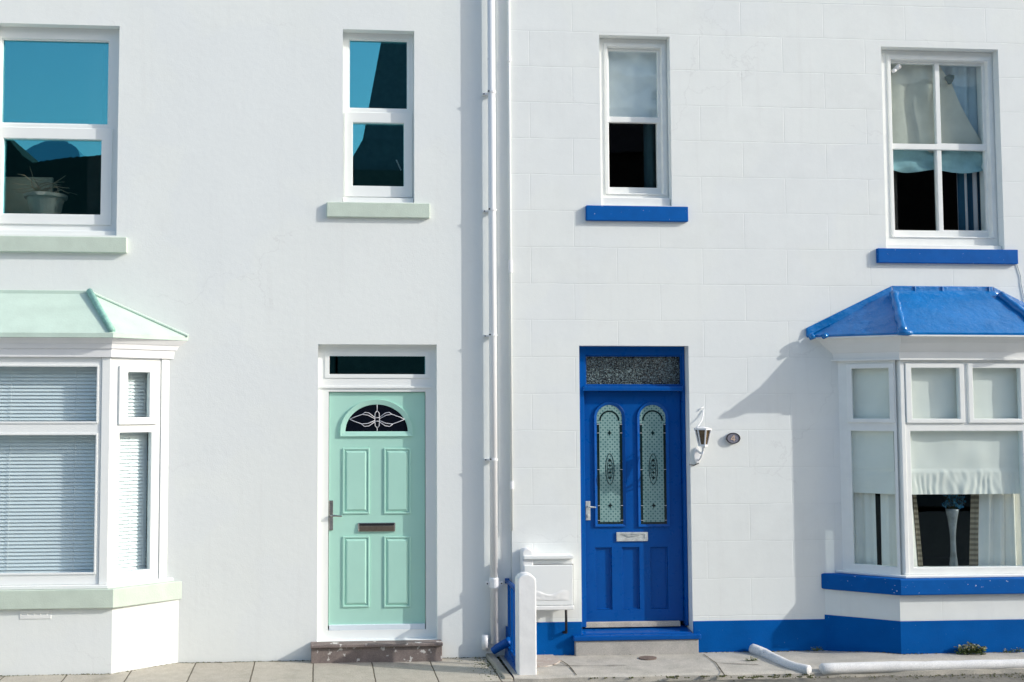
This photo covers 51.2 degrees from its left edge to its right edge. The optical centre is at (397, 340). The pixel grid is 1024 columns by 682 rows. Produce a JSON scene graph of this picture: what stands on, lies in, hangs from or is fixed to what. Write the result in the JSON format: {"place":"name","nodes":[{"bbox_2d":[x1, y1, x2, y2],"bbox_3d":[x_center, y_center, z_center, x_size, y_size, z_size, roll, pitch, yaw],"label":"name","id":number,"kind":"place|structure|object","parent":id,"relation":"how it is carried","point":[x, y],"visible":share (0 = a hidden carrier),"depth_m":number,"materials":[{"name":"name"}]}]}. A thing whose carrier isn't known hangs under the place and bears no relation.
{"place":"outdoors","nodes":[
{"label":"outdoors","id":0,"kind":"place"},
{"bbox_2d":[0,657,512,681],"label":"pavement","id":1,"kind":"structure","parent":0,"point":[448,670],"depth_m":8.40,"materials":[{"name":"grey concrete"}]},
{"bbox_2d":[24,650,905,678],"bbox_3d":[0.641,2.638,8.744,7.508,0.058,0.955,0,-3,1],"label":"moss","id":2,"kind":"object","parent":1,"relation":"on","point":[753,677],"visible":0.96,"depth_m":8.32,"materials":[{"name":"green plant"}]},
{"bbox_2d":[486,653,513,681],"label":"kerbstone","id":3,"kind":"object","parent":1,"relation":"on","point":[496,663],"visible":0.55,"depth_m":8.54,"materials":[{"name":"grey concrete"}]},
{"bbox_2d":[499,651,1023,681],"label":"path","id":4,"kind":"structure","parent":0,"point":[621,668],"depth_m":8.57,"materials":[{"name":"concrete"}]},
{"bbox_2d":[504,547,536,677],"bbox_3d":[1.024,2.222,8.662,0.259,0.986,0.670,0,-3,-4],"label":"gate post","id":5,"kind":"object","parent":4,"relation":"on","point":[520,655],"visible":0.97,"depth_m":8.34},
{"bbox_2d":[537,654,560,666],"bbox_3d":[1.241,2.665,8.771,0.233,0.050,0.484,0,-3,7],"label":"path patch","id":6,"kind":"object","parent":4,"relation":"on","point":[546,660],"visible":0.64,"depth_m":8.74,"materials":[{"name":"beige concrete"}]},
{"bbox_2d":[639,656,656,659],"bbox_3d":[2.089,2.656,8.830,0.155,0.030,0.122,0,-3,-4],"label":"drain lid","id":7,"kind":"object","parent":4,"relation":"on","point":[647,657],"visible":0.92,"depth_m":8.83,"materials":[{"name":"metal"}]},
{"bbox_2d":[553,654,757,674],"bbox_3d":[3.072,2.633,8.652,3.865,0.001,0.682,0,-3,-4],"label":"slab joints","id":8,"kind":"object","parent":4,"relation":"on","point":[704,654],"visible":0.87,"depth_m":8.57,"materials":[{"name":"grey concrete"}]},
{"bbox_2d":[507,0,1023,655],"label":"terraced house","id":9,"kind":"structure","parent":4,"relation":"on","point":[773,258],"depth_m":9.23,"materials":[{"name":"white paint"}]},
{"bbox_2d":[523,553,573,633],"bbox_3d":[1.264,2.138,8.908,0.428,0.678,0.140,0,-3,-4],"label":"meter box","id":10,"kind":"object","parent":9,"relation":"attached to","point":[552,573],"visible":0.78,"depth_m":8.86,"materials":[{"name":"white plastic"}]},
{"bbox_2d":[609,52,656,117],"bbox_3d":[2.111,-2.329,9.507,0.573,0.718,0.058,0,-3,-4],"label":"roman blind","id":11,"kind":"object","parent":9,"relation":"hanging from","point":[632,86],"visible":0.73,"depth_m":9.50,"materials":[{"name":"white fabric"}]},
{"bbox_2d":[585,38,687,221],"bbox_3d":[2.077,-1.859,9.376,0.904,1.651,0.280,0,-3,-4],"label":"window","id":12,"kind":"structure","parent":9,"relation":"in","point":[655,202],"depth_m":9.35,"materials":[{"name":"white paint"}]},
{"bbox_2d":[572,346,700,640],"bbox_3d":[2.026,1.294,9.153,1.105,2.501,0.260,0,-3,-4],"label":"door","id":13,"kind":"structure","parent":9,"relation":"in","point":[634,552],"depth_m":9.22,"materials":[{"name":"blue wood"}]},
{"bbox_2d":[643,124,655,187],"bbox_3d":[2.320,-1.651,9.538,0.201,0.813,0.040,0,-3,-4],"label":"curtain","id":14,"kind":"object","parent":9,"relation":"hanging from","point":[649,133],"visible":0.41,"depth_m":9.54,"materials":[{"name":"blue fabric"}]},
{"bbox_2d":[689,407,711,465],"bbox_3d":[2.601,0.816,9.055,0.152,0.508,0.198,0,-3,-4],"label":"wall lantern","id":15,"kind":"object","parent":9,"relation":"attached to","point":[703,434],"depth_m":9.01,"materials":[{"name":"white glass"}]},
{"bbox_2d":[726,433,739,443],"bbox_3d":[2.905,0.842,9.162,0.123,0.095,0.026,0,-3,-4],"label":"house number plaque","id":16,"kind":"object","parent":9,"relation":"attached to","point":[732,438],"visible":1,"depth_m":9.15,"materials":[{"name":"ceramic"}]},
{"bbox_2d":[854,493,876,564],"bbox_3d":[4.051,1.571,9.229,0.234,0.878,0.029,-2,-4,32],"label":"curtain","id":17,"kind":"object","parent":9,"relation":"hanging from","point":[865,528],"visible":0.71,"depth_m":9.21,"materials":[{"name":"beige fabric"}]},
{"bbox_2d":[852,368,894,493],"bbox_3d":[4.103,0.750,9.180,0.365,1.136,0.015,-2,-4,33],"label":"roman blind","id":18,"kind":"object","parent":9,"relation":"hanging from","point":[873,462],"visible":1,"depth_m":9.17,"materials":[{"name":"beige fabric"}]},
{"bbox_2d":[880,494,896,565],"bbox_3d":[4.252,1.564,9.098,0.178,0.878,0.024,-2,-4,32],"label":"curtain","id":19,"kind":"object","parent":9,"relation":"hanging from","point":[888,532],"visible":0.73,"depth_m":9.11,"materials":[{"name":"beige fabric"}]},
{"bbox_2d":[806,286,1023,653],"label":"bay window","id":20,"kind":"structure","parent":9,"relation":"in","point":[903,608],"depth_m":9.01,"materials":[{"name":"white paint"}]},
{"bbox_2d":[912,495,922,566],"bbox_3d":[4.401,1.564,9.101,0.239,0.878,0.030,0,-3,-4],"label":"curtain","id":21,"kind":"object","parent":9,"relation":"hanging from","point":[918,539],"visible":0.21,"depth_m":9.10,"materials":[{"name":"beige fabric"}]},
{"bbox_2d":[890,64,982,172],"bbox_3d":[4.929,-2.086,9.684,1.015,1.109,0.090,0,-3,-4],"label":"festoon blind","id":22,"kind":"object","parent":9,"relation":"hanging from","point":[912,104],"visible":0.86,"depth_m":9.70,"materials":[{"name":"white fabric"}]},
{"bbox_2d":[876,50,1017,263],"bbox_3d":[4.878,-1.657,9.576,1.297,1.955,0.280,0,-3,-4],"label":"window","id":23,"kind":"structure","parent":9,"relation":"in","point":[940,246],"depth_m":9.57,"materials":[{"name":"white paint"}]},
{"bbox_2d":[945,508,958,565],"bbox_3d":[4.822,1.733,9.183,0.111,0.551,0.111,0,-3,-4],"label":"vase","id":24,"kind":"object","parent":9,"relation":"on","point":[952,516],"visible":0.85,"depth_m":9.16,"materials":[{"name":"grey glass"}]},
{"bbox_2d":[942,494,965,508],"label":"flowers","id":25,"kind":"object","parent":24,"relation":"in","point":[952,503],"visible":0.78,"depth_m":9.19,"materials":[{"name":"blue plant"}]},
{"bbox_2d":[940,66,977,134],"bbox_3d":[5.202,-2.104,9.790,0.492,1.025,0.047,0,-3,-4],"label":"net curtain","id":26,"kind":"object","parent":9,"relation":"hanging from","point":[964,83],"visible":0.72,"depth_m":9.81,"materials":[{"name":"white fabric"}]},
{"bbox_2d":[910,368,1019,494],"bbox_3d":[4.854,0.745,9.096,1.075,1.136,0.022,0,-3,-4],"label":"roman blind","id":27,"kind":"object","parent":9,"relation":"hanging from","point":[964,462],"visible":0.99,"depth_m":9.09,"materials":[{"name":"beige fabric"}]},
{"bbox_2d":[957,172,980,230],"bbox_3d":[5.311,-1.287,9.742,0.310,0.717,0.050,0,-3,-4],"label":"curtain","id":28,"kind":"object","parent":9,"relation":"hanging from","point":[968,201],"visible":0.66,"depth_m":9.74,"materials":[{"name":"fabric"}]},
{"bbox_2d":[969,494,1021,565],"bbox_3d":[5.171,1.567,9.159,0.487,0.878,0.052,0,-3,-4],"label":"curtain","id":29,"kind":"object","parent":9,"relation":"hanging from","point":[995,529],"visible":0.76,"depth_m":9.16,"materials":[{"name":"beige fabric"}]},
{"bbox_2d":[749,644,811,674],"bbox_3d":[3.149,2.619,8.720,0.131,0.110,0.713,1,-3,-17],"label":"kerb edging","id":30,"kind":"object","parent":4,"relation":"on","point":[754,649],"visible":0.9,"depth_m":8.65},
{"bbox_2d":[819,659,1023,674],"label":"kerb edging","id":31,"kind":"object","parent":4,"relation":"on","point":[859,667],"visible":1,"depth_m":8.47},
{"bbox_2d":[954,642,986,654],"bbox_3d":[4.800,2.568,8.839,0.305,0.112,0.094,0,-3,-4],"label":"weed","id":32,"kind":"object","parent":4,"relation":"on","point":[974,648],"visible":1,"depth_m":8.84,"materials":[{"name":"green plant"}]},
{"bbox_2d":[509,672,1023,681],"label":"kerb","id":33,"kind":"structure","parent":0,"point":[969,678],"depth_m":8.35,"materials":[{"name":"grey concrete"}]},
{"bbox_2d":[0,650,1023,680],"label":"grit","id":34,"kind":"object","parent":33,"relation":"on","point":[630,654],"visible":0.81,"depth_m":8.45,"materials":[{"name":"grey gravel"}]},
{"label":"ground","id":35,"kind":"structure","parent":0,"visible":0},
{"bbox_2d":[0,0,510,675],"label":"terraced house","id":36,"kind":"structure","parent":35,"relation":"on","point":[266,250],"depth_m":9.01,"materials":[{"name":"paint"}]},
{"bbox_2d":[4,177,52,213],"bbox_3d":[-3.328,-1.212,9.378,0.533,0.481,0.030,0,-3,-4],"label":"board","id":37,"kind":"object","parent":36,"relation":"on","point":[15,201],"visible":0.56,"depth_m":9.37,"materials":[{"name":"grey"}]},
{"bbox_2d":[12,168,76,213],"bbox_3d":[-3.079,-1.258,9.183,0.519,0.550,0.367,0,-3,-4],"label":"plant pot","id":38,"kind":"object","parent":36,"relation":"on","point":[42,201],"visible":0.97,"depth_m":9.07,"materials":[{"name":"grey ceramic"}]},
{"bbox_2d":[0,367,96,572],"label":"venetian blind","id":39,"kind":"object","parent":36,"relation":"hanging from","point":[47,497],"visible":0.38,"depth_m":8.58,"materials":[{"name":"white plastic"}]},
{"bbox_2d":[0,27,127,252],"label":"window","id":40,"kind":"structure","parent":36,"relation":"in","point":[105,223],"depth_m":9.00,"materials":[{"name":"white plastic"}]},
{"bbox_2d":[0,288,187,675],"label":"bay window","id":41,"kind":"structure","parent":36,"relation":"in","point":[104,620],"depth_m":8.52,"materials":[{"name":"white plastic"}]},
{"bbox_2d":[117,372,147,571],"bbox_3d":[-2.212,1.041,8.737,0.314,1.777,0.036,3,-4,-39],"label":"venetian blind","id":42,"kind":"object","parent":36,"relation":"hanging from","point":[132,504],"visible":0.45,"depth_m":8.76,"materials":[{"name":"white plastic"}]},
{"bbox_2d":[317,345,435,638],"bbox_3d":[-0.174,1.300,9.051,1.012,2.537,0.113,0,-3,-4],"label":"door","id":43,"kind":"structure","parent":36,"relation":"in","point":[377,432],"depth_m":9.05,"materials":[{"name":"green plastic"}]},
{"bbox_2d":[327,33,429,218],"bbox_3d":[-0.170,-1.873,9.223,0.886,1.646,0.241,0,-3,-4],"label":"window","id":44,"kind":"structure","parent":36,"relation":"in","point":[352,205],"depth_m":9.20,"materials":[{"name":"white plastic"}]}
]}

